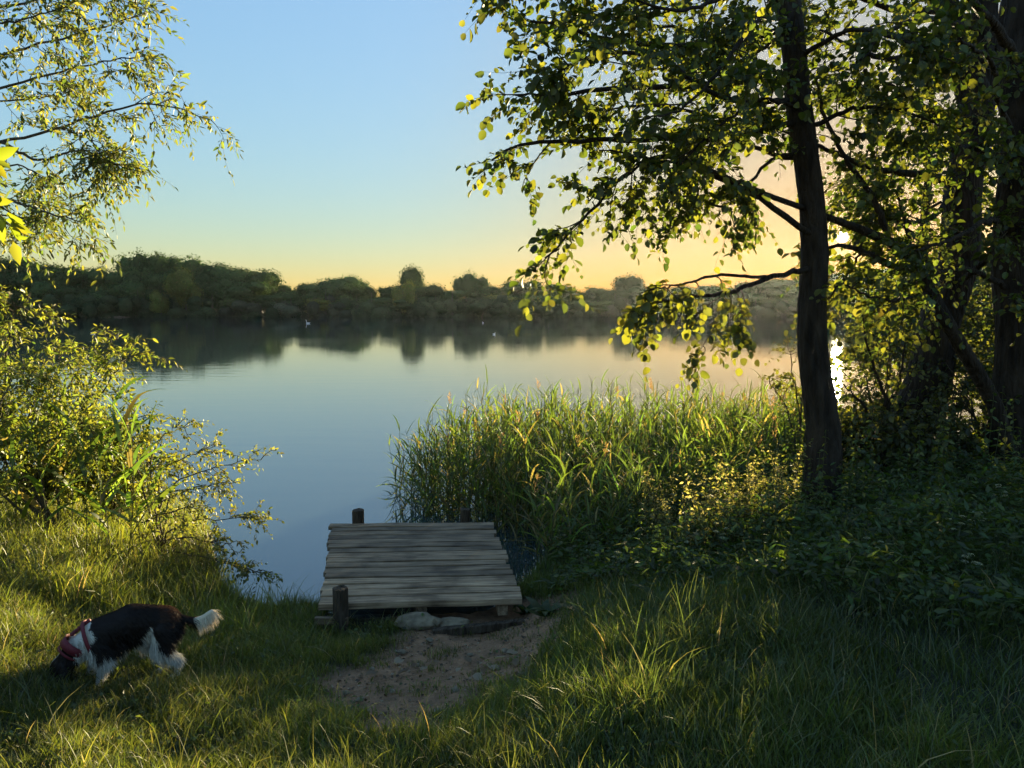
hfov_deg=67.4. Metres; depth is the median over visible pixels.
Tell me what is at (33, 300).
waterside bush
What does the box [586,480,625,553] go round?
reed
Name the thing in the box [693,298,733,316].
waterside bush
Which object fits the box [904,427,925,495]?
nettle
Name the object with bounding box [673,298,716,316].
waterside bush
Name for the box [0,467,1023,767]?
lawn grass
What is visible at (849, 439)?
nettle
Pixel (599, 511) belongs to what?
nettle
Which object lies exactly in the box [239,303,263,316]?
waterside bush
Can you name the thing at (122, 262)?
woodland tree
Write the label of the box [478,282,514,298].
woodland tree
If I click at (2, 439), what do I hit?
reed
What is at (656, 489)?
reed
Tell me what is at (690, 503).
flowering herb
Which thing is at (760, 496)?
nettle
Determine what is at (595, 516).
reed
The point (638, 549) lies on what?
nettle
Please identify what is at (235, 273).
woodland tree
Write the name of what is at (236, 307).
waterside bush
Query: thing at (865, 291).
woodland tree
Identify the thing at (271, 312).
waterside bush
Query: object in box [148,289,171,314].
pale bush
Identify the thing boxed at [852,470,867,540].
nettle
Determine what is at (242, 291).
woodland tree
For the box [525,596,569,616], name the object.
dock plant
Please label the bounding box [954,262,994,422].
thicket bush
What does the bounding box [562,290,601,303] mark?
woodland tree
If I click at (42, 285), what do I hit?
woodland tree
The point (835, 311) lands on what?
waterside bush
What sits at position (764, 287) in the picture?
woodland tree
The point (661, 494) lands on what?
flowering herb
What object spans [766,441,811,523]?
flowering herb
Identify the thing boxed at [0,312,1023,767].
ground
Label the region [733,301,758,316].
waterside bush
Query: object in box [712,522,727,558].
cow parsley
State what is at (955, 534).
cow parsley
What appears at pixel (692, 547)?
nettle
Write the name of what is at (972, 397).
thicket bush
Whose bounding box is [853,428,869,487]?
nettle
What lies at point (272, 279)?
woodland tree
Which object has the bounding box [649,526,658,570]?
nettle
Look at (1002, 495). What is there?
cow parsley
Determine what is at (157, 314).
waterside bush
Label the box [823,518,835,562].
nettle
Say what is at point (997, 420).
nettle
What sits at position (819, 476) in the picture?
nettle
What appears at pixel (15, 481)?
reed
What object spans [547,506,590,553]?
reed
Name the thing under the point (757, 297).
woodland tree
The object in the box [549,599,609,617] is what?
dock plant
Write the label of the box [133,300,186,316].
waterside bush
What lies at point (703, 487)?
nettle
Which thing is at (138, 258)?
tallest tree
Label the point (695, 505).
flowering herb
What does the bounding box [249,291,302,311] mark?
woodland tree
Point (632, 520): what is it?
reed
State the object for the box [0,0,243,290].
willow tree
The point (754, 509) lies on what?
flowering herb
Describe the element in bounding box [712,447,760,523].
flowering herb
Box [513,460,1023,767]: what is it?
shaded grass
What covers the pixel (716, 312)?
waterside bush
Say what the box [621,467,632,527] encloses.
nettle
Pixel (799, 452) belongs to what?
nettle
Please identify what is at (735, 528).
nettle
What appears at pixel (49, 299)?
waterside bush
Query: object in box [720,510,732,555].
nettle
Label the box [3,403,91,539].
reed
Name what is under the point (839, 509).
nettle
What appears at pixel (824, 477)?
nettle
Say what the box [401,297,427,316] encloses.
waterside bush
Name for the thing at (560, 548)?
cow parsley
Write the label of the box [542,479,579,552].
reed
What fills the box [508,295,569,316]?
waterside bush
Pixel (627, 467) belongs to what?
reed
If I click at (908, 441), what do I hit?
nettle
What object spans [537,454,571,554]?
reed
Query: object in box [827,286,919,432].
thicket bush
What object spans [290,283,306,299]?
woodland tree
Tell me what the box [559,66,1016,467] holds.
leaning tree
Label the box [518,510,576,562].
reed
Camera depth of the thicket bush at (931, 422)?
7.01 m
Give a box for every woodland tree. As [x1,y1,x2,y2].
[0,255,14,274]
[0,269,38,309]
[6,257,41,275]
[15,258,73,308]
[21,268,75,311]
[45,284,93,307]
[48,265,91,287]
[68,267,107,290]
[82,265,125,291]
[110,251,167,281]
[138,268,173,301]
[143,248,181,274]
[166,270,214,300]
[168,254,203,274]
[192,260,230,283]
[201,275,239,309]
[204,262,259,282]
[212,278,273,309]
[242,268,286,313]
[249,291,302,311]
[275,283,296,294]
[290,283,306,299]
[299,277,352,299]
[301,297,339,311]
[335,282,370,300]
[362,285,383,298]
[377,283,404,297]
[388,296,427,311]
[405,282,445,298]
[439,288,470,302]
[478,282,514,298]
[500,277,542,298]
[519,280,555,298]
[529,296,566,306]
[546,283,580,300]
[558,306,581,313]
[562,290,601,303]
[568,300,613,314]
[582,285,620,301]
[605,285,646,300]
[667,284,695,296]
[692,284,720,299]
[703,284,759,297]
[732,280,775,294]
[746,278,794,295]
[748,292,765,304]
[756,288,795,310]
[771,290,798,302]
[786,273,835,292]
[828,268,847,281]
[828,289,871,303]
[837,265,886,288]
[848,288,876,303]
[862,271,913,305]
[971,280,987,304]
[976,270,990,302]
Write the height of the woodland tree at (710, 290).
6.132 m
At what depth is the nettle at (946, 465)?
6.01 m
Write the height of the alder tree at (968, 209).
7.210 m
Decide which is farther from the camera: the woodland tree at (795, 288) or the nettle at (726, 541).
the woodland tree at (795, 288)
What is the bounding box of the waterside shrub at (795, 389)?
[758,314,871,469]
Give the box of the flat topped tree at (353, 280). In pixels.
[328,274,369,296]
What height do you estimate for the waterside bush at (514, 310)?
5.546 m
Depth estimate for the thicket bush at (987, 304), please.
8.65 m
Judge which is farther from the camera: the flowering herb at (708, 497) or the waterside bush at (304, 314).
the waterside bush at (304, 314)
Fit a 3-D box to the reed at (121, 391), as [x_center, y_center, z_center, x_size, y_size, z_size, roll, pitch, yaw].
[-3.134,0.642,6.151,0.711,1.391,0.801,3,7,30]
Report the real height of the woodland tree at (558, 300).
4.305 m
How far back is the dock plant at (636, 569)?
5.11 m
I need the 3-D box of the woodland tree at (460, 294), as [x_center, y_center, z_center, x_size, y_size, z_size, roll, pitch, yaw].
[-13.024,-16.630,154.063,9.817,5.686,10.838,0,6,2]
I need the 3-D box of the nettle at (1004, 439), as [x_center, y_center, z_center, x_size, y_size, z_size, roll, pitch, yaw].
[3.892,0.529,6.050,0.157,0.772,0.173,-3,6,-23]
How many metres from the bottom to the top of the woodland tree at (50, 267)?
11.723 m
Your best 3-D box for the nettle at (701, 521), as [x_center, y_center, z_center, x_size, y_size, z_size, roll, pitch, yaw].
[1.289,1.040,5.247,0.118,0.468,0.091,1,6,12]
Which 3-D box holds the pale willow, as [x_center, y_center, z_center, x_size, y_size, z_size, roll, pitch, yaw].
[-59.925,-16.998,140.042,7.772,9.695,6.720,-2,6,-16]
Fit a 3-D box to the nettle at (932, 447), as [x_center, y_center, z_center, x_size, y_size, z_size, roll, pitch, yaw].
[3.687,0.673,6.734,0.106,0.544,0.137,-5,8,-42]
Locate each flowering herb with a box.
[629,468,663,532]
[638,468,678,532]
[640,472,677,546]
[642,472,675,518]
[660,498,688,545]
[662,502,686,551]
[666,484,690,534]
[679,457,723,560]
[680,483,698,528]
[682,478,712,537]
[683,454,719,505]
[691,472,721,512]
[694,467,731,550]
[700,459,735,525]
[704,499,729,548]
[706,471,741,544]
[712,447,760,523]
[715,492,753,551]
[721,467,759,540]
[725,473,758,517]
[726,471,750,500]
[731,444,763,505]
[743,455,786,535]
[746,477,777,517]
[750,437,783,504]
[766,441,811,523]
[769,474,794,499]
[776,445,801,502]
[784,479,813,533]
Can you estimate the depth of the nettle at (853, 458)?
5.92 m
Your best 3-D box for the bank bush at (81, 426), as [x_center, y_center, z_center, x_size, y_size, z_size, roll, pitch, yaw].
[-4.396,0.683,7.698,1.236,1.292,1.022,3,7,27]
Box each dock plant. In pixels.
[513,604,534,614]
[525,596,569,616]
[534,571,574,589]
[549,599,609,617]
[626,568,644,584]
[631,584,681,609]
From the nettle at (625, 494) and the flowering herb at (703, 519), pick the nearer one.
the flowering herb at (703, 519)
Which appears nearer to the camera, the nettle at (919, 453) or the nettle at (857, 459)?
the nettle at (919, 453)
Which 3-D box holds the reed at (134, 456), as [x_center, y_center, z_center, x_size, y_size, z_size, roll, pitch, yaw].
[-2.690,0.711,5.743,0.621,1.472,0.530,-6,8,-43]
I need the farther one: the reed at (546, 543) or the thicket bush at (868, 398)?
the thicket bush at (868, 398)
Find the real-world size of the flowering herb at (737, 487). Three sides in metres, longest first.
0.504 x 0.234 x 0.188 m
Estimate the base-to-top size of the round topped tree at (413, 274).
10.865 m
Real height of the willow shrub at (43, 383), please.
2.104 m
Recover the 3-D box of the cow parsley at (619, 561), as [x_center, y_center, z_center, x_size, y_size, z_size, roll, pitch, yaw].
[0.730,1.230,5.158,0.127,0.276,0.119,0,8,27]
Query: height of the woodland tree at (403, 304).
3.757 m
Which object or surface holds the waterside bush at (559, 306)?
on the ground at (394, 700)
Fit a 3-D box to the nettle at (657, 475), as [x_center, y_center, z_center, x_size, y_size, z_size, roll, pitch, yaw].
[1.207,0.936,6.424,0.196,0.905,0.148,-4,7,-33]
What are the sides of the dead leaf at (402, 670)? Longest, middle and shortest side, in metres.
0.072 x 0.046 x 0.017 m
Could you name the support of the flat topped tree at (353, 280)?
on the ground at (394, 700)
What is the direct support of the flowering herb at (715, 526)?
on the ground at (394, 700)
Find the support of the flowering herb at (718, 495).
on the ground at (394, 700)
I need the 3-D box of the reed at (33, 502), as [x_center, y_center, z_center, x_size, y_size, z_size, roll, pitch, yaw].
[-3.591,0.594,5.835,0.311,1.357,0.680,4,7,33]
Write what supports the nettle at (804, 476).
on the ground at (394, 700)
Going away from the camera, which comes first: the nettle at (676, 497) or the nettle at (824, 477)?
the nettle at (824, 477)
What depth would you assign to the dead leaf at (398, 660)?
4.42 m
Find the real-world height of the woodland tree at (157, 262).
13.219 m
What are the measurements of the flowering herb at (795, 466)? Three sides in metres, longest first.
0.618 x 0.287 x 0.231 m
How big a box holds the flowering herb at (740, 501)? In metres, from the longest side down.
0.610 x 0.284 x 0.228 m
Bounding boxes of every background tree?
[780,47,999,391]
[858,0,998,442]
[964,120,1000,329]
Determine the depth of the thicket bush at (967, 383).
7.66 m
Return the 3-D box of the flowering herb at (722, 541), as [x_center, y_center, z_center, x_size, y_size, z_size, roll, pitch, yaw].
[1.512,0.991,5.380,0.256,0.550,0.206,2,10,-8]
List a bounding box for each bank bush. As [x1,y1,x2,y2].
[0,379,110,526]
[13,386,126,507]
[62,417,188,526]
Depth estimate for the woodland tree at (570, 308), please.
141.59 m
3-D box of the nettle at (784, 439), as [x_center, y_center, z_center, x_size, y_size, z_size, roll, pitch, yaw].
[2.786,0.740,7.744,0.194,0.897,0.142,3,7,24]
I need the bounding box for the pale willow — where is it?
[162,264,204,309]
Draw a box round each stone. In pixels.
[393,612,442,630]
[439,616,469,626]
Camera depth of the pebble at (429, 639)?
4.86 m
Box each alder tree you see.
[455,0,1017,514]
[759,0,1023,472]
[838,0,1023,463]
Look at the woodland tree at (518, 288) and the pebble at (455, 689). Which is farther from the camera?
the woodland tree at (518, 288)
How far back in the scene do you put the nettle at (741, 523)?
5.17 m
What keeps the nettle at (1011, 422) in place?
on the ground at (394, 700)
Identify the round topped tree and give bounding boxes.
[397,263,425,286]
[450,269,490,297]
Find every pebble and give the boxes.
[355,697,364,702]
[397,649,405,654]
[426,637,433,641]
[451,686,458,692]
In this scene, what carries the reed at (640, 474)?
on the ground at (394, 700)
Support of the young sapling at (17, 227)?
on the ground at (394, 700)
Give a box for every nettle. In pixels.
[594,503,602,539]
[616,481,628,542]
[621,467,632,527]
[623,497,633,553]
[633,503,647,577]
[647,510,656,548]
[648,456,662,490]
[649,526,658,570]
[650,442,661,524]
[651,526,659,573]
[655,525,664,575]
[669,457,678,512]
[670,479,680,519]
[673,446,678,483]
[676,440,693,525]
[677,504,690,560]
[691,504,699,548]
[692,438,707,504]
[696,499,713,556]
[696,503,703,550]
[698,463,709,504]
[699,479,709,517]
[702,496,713,549]
[703,526,712,556]
[704,453,723,515]
[711,431,725,512]
[718,462,728,525]
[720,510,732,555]
[722,453,734,504]
[722,496,734,553]
[722,530,730,561]
[729,506,739,546]
[734,429,747,490]
[736,506,746,548]
[738,424,746,465]
[752,431,768,496]
[754,470,766,526]
[758,500,764,542]
[761,453,782,532]
[762,484,777,545]
[764,449,772,492]
[766,487,775,531]
[770,459,778,522]
[770,483,792,548]
[779,413,791,482]
[779,444,790,505]
[782,433,795,499]
[787,408,795,480]
[790,400,803,487]
[792,427,803,479]
[798,447,808,502]
[807,452,823,529]
[808,430,832,509]
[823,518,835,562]
[824,497,832,536]
[829,486,848,542]
[833,444,857,512]
[841,443,856,501]
[842,414,860,470]
[843,475,849,518]
[846,427,864,504]
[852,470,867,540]
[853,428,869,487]
[857,426,870,482]
[863,397,878,488]
[866,453,875,503]
[870,473,884,534]
[871,480,888,534]
[887,450,904,523]
[891,416,912,478]
[893,409,906,474]
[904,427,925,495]
[925,412,946,492]
[927,430,937,476]
[932,493,953,562]
[933,400,957,483]
[934,526,944,572]
[937,403,952,484]
[937,475,946,536]
[963,392,973,432]
[970,456,982,502]
[974,384,1000,483]
[974,409,992,498]
[981,421,1003,499]
[990,385,1005,457]
[992,402,1013,483]
[996,399,1023,487]
[1002,431,1018,476]
[1011,441,1023,497]
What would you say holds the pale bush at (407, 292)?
on the ground at (394, 700)
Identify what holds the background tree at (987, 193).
on the ground at (394, 700)
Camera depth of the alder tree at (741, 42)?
5.22 m
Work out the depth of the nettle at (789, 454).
6.52 m
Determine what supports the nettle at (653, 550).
on the ground at (394, 700)
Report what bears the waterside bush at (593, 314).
on the ground at (394, 700)
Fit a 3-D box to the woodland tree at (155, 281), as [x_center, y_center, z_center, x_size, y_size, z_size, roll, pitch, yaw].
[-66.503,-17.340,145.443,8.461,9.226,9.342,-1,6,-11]
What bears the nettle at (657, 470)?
on the ground at (394, 700)
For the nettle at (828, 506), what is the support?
on the ground at (394, 700)
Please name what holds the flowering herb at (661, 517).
on the ground at (394, 700)
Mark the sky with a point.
(344, 119)
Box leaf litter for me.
[314,600,571,730]
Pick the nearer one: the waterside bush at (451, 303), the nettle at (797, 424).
the nettle at (797, 424)
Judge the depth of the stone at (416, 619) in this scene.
5.07 m
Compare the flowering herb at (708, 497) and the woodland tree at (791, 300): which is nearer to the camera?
the flowering herb at (708, 497)
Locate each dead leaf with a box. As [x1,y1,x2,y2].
[394,657,403,663]
[398,668,408,674]
[464,656,471,661]
[473,672,482,679]
[481,666,488,672]
[506,649,517,653]
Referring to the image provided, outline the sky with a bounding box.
[0,0,999,297]
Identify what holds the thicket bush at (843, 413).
on the ground at (394, 700)
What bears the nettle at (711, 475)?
on the ground at (394, 700)
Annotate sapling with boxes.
[0,147,34,264]
[836,312,933,472]
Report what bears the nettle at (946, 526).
on the ground at (394, 700)
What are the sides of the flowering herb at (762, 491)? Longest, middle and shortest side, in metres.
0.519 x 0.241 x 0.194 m
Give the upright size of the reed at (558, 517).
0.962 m
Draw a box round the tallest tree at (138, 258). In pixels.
[125,247,168,274]
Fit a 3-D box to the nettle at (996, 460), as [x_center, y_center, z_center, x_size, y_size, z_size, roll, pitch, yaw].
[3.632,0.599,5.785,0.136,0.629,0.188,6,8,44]
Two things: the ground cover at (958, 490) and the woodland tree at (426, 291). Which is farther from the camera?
the woodland tree at (426, 291)
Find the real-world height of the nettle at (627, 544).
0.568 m
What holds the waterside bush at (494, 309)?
on the ground at (394, 700)
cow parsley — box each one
[553,530,565,563]
[611,547,623,578]
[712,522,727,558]
[863,537,882,582]
[949,515,964,564]
[961,553,982,577]
[993,484,1007,510]
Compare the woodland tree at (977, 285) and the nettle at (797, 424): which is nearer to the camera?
the nettle at (797, 424)
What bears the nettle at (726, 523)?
on the ground at (394, 700)
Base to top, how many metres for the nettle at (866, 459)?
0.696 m
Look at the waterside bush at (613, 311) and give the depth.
140.89 m
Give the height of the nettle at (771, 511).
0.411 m
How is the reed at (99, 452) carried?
on the ground at (394, 700)
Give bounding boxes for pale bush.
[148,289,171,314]
[390,279,416,313]
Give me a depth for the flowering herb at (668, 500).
6.29 m
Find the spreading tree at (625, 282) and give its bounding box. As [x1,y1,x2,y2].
[610,272,645,289]
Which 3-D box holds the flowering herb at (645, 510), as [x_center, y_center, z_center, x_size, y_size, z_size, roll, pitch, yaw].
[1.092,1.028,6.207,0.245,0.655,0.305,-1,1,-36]
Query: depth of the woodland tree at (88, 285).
147.78 m
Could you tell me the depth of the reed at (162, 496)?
6.07 m
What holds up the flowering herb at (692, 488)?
on the ground at (394, 700)
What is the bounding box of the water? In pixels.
[0,317,993,617]
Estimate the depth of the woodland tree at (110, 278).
146.15 m
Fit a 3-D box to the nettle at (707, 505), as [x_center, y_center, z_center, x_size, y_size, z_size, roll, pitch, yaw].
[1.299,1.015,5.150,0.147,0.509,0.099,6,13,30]
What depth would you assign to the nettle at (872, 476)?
6.17 m
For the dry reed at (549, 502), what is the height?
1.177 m
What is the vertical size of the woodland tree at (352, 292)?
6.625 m
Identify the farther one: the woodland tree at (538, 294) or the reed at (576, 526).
the woodland tree at (538, 294)
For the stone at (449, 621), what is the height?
0.086 m
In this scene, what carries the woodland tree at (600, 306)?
on the ground at (394, 700)
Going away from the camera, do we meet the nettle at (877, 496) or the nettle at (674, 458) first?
the nettle at (877, 496)
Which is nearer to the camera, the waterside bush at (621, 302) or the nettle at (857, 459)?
the nettle at (857, 459)
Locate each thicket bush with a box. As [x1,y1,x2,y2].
[779,393,883,450]
[803,386,933,472]
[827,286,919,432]
[850,392,1001,481]
[873,288,994,427]
[903,343,1021,456]
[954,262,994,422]
[972,299,994,343]
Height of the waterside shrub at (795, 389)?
1.984 m
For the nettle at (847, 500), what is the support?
on the ground at (394, 700)
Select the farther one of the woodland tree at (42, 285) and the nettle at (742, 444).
the woodland tree at (42, 285)
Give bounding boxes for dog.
[49,603,223,686]
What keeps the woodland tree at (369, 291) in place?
on the ground at (394, 700)
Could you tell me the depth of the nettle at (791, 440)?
7.59 m
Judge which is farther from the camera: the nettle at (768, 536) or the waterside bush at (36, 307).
the waterside bush at (36, 307)
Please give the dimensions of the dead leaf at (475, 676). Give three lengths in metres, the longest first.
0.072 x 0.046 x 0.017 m
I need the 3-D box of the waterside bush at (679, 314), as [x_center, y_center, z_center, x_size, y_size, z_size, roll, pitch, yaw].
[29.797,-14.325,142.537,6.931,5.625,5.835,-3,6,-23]
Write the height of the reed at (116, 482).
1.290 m
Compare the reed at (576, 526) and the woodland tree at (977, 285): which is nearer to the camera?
the reed at (576, 526)
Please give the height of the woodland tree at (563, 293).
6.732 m
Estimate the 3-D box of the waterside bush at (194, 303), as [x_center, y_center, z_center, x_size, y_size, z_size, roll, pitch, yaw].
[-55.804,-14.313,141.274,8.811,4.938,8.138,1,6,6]
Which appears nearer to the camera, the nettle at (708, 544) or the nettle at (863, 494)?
the nettle at (708, 544)
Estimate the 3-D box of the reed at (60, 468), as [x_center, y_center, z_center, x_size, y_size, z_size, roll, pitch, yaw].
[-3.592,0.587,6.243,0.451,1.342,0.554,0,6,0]
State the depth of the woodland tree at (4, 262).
148.72 m
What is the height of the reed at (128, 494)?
1.298 m
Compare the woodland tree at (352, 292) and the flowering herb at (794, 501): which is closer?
the flowering herb at (794, 501)
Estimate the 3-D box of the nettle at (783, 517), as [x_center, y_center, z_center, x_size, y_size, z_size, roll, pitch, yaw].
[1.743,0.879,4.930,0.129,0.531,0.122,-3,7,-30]
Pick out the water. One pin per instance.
(322, 403)
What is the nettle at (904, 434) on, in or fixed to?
on the ground at (394, 700)
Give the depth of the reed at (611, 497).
6.46 m
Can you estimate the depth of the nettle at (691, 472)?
6.49 m
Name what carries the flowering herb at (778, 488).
on the ground at (394, 700)
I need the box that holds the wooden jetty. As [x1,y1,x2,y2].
[314,508,521,634]
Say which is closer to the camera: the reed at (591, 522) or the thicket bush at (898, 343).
the reed at (591, 522)
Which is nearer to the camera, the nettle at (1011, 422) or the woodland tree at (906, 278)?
the nettle at (1011, 422)
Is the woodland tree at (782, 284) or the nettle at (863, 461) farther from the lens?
the woodland tree at (782, 284)
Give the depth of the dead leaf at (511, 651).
4.47 m
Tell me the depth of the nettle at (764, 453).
6.55 m
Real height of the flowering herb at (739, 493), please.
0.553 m
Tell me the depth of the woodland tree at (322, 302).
141.94 m
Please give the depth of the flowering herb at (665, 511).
5.63 m
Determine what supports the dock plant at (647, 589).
on the ground at (394, 700)
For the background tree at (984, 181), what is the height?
7.235 m
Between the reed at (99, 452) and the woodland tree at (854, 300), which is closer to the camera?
the reed at (99, 452)
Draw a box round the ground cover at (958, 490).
[544,434,1023,636]
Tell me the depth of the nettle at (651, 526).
5.49 m
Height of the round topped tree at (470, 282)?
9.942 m
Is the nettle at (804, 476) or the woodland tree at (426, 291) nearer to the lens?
the nettle at (804, 476)
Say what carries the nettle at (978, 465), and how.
on the ground at (394, 700)
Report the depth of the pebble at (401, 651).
4.70 m
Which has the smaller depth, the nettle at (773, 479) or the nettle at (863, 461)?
the nettle at (773, 479)
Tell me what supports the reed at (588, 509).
on the ground at (394, 700)
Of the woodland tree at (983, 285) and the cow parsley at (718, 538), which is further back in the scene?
the woodland tree at (983, 285)
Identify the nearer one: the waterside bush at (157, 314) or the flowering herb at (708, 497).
the flowering herb at (708, 497)
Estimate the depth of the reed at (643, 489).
6.42 m
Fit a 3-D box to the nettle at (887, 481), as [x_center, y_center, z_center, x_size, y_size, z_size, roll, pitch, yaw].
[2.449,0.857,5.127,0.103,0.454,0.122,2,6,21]
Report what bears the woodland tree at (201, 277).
on the ground at (394, 700)
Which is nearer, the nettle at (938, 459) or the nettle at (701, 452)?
the nettle at (938, 459)
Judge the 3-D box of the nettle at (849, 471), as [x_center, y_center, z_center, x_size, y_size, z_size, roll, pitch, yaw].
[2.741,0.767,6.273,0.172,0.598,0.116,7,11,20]
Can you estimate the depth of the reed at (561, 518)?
6.35 m
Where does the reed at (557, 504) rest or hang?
on the ground at (394, 700)
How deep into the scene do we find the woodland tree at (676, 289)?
150.54 m
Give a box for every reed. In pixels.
[0,384,56,533]
[0,393,63,534]
[0,416,36,539]
[0,437,55,529]
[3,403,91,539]
[20,377,86,540]
[31,393,110,542]
[48,403,123,561]
[56,423,129,560]
[60,376,156,526]
[87,405,176,568]
[88,428,145,561]
[90,391,174,558]
[98,383,146,541]
[102,386,196,559]
[108,402,185,554]
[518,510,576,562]
[521,472,569,563]
[524,448,583,547]
[531,482,593,562]
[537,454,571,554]
[539,462,552,550]
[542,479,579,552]
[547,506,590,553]
[550,486,585,554]
[550,513,592,555]
[553,513,610,552]
[557,476,590,551]
[559,483,584,539]
[570,453,602,543]
[583,474,631,537]
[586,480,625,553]
[590,498,628,540]
[592,479,631,528]
[593,458,636,548]
[596,489,641,538]
[599,490,649,531]
[599,505,651,534]
[604,467,648,537]
[605,453,645,529]
[613,445,663,525]
[625,451,673,539]
[631,468,667,534]
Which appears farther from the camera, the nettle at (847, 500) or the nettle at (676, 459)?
the nettle at (676, 459)
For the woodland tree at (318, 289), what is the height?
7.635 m
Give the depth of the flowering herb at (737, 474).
6.36 m
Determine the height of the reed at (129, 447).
1.437 m
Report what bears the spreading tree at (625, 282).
on the ground at (394, 700)
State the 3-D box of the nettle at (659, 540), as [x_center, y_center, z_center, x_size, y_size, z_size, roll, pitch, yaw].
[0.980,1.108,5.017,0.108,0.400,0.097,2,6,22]
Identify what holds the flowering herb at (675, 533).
on the ground at (394, 700)
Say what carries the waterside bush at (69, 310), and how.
on the ground at (394, 700)
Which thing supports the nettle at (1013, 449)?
on the ground at (394, 700)
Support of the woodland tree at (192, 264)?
on the ground at (394, 700)
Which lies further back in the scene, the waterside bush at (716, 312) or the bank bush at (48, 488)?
the waterside bush at (716, 312)
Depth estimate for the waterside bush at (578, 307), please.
141.50 m
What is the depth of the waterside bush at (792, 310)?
138.97 m
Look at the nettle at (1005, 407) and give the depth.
6.96 m
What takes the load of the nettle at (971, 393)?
on the ground at (394, 700)
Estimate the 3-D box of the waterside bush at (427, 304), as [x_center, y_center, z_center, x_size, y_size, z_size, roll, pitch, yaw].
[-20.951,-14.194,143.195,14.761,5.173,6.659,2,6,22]
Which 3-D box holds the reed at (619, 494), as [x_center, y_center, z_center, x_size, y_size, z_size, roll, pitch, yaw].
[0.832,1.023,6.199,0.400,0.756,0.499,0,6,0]
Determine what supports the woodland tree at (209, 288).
on the ground at (394, 700)
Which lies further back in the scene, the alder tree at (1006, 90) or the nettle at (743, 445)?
the nettle at (743, 445)
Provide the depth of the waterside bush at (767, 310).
135.99 m
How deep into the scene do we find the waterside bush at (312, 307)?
141.42 m
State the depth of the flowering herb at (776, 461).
6.20 m
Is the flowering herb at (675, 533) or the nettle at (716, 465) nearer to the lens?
the flowering herb at (675, 533)
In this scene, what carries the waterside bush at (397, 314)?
on the ground at (394, 700)
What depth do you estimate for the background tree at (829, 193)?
12.20 m
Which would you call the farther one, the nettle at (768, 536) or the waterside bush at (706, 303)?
the waterside bush at (706, 303)
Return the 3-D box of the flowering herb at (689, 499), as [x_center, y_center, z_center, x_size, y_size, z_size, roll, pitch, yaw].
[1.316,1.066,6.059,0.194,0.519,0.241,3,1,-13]
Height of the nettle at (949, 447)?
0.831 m
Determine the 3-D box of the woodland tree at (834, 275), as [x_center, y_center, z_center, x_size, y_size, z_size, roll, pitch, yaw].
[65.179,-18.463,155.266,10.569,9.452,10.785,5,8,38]
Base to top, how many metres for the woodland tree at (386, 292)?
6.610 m
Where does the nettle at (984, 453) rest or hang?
on the ground at (394, 700)
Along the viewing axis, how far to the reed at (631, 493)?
6.16 m
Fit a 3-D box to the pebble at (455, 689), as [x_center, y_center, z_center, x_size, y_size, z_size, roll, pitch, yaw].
[-0.292,1.567,3.940,0.039,0.024,0.056,-3,7,-25]
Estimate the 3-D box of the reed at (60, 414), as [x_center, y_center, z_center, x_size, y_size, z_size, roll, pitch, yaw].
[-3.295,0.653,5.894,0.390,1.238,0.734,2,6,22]
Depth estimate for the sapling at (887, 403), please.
7.60 m
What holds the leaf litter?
on the ground at (394, 700)
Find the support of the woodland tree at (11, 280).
on the ground at (394, 700)
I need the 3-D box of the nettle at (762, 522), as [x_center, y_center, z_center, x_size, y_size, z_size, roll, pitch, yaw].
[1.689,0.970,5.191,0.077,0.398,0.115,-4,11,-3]
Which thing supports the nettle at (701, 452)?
on the ground at (394, 700)
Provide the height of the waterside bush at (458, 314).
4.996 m
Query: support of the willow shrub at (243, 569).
on the ground at (394, 700)
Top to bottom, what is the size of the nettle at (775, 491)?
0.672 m
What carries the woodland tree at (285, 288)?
on the ground at (394, 700)
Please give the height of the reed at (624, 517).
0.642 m
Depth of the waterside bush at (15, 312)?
141.58 m
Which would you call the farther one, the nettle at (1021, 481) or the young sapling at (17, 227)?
the nettle at (1021, 481)
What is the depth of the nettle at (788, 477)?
6.35 m
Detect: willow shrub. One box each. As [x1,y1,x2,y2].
[0,284,187,532]
[101,408,284,596]
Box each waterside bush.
[0,296,26,316]
[6,294,44,316]
[21,303,58,316]
[37,289,76,311]
[53,303,82,316]
[117,290,150,316]
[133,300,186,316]
[150,299,176,316]
[182,306,239,316]
[183,295,219,316]
[215,298,265,316]
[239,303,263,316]
[262,299,285,317]
[270,297,303,316]
[287,303,320,316]
[304,290,335,316]
[370,302,401,316]
[398,290,484,316]
[399,296,432,316]
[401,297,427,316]
[424,295,448,316]
[448,295,489,316]
[466,299,510,316]
[481,292,523,317]
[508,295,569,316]
[528,305,600,316]
[546,301,573,316]
[567,301,598,316]
[581,299,607,316]
[601,295,629,316]
[611,292,662,317]
[661,294,685,316]
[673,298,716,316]
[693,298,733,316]
[710,288,763,316]
[712,288,732,316]
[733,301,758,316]
[749,301,783,317]
[774,298,797,316]
[781,305,797,316]
[828,299,849,316]
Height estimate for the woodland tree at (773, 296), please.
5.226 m
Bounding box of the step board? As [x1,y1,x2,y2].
[432,618,524,635]
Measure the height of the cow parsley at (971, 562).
0.238 m
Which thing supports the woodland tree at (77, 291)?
on the ground at (394, 700)
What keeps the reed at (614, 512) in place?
on the ground at (394, 700)
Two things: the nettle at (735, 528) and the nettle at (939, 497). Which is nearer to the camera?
the nettle at (939, 497)
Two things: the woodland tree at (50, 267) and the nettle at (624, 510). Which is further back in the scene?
the woodland tree at (50, 267)
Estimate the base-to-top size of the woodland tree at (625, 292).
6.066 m
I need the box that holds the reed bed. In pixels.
[376,365,805,560]
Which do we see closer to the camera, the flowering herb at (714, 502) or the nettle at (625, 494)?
the flowering herb at (714, 502)
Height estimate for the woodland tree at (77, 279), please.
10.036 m
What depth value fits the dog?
3.94 m
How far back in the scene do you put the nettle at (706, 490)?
6.03 m

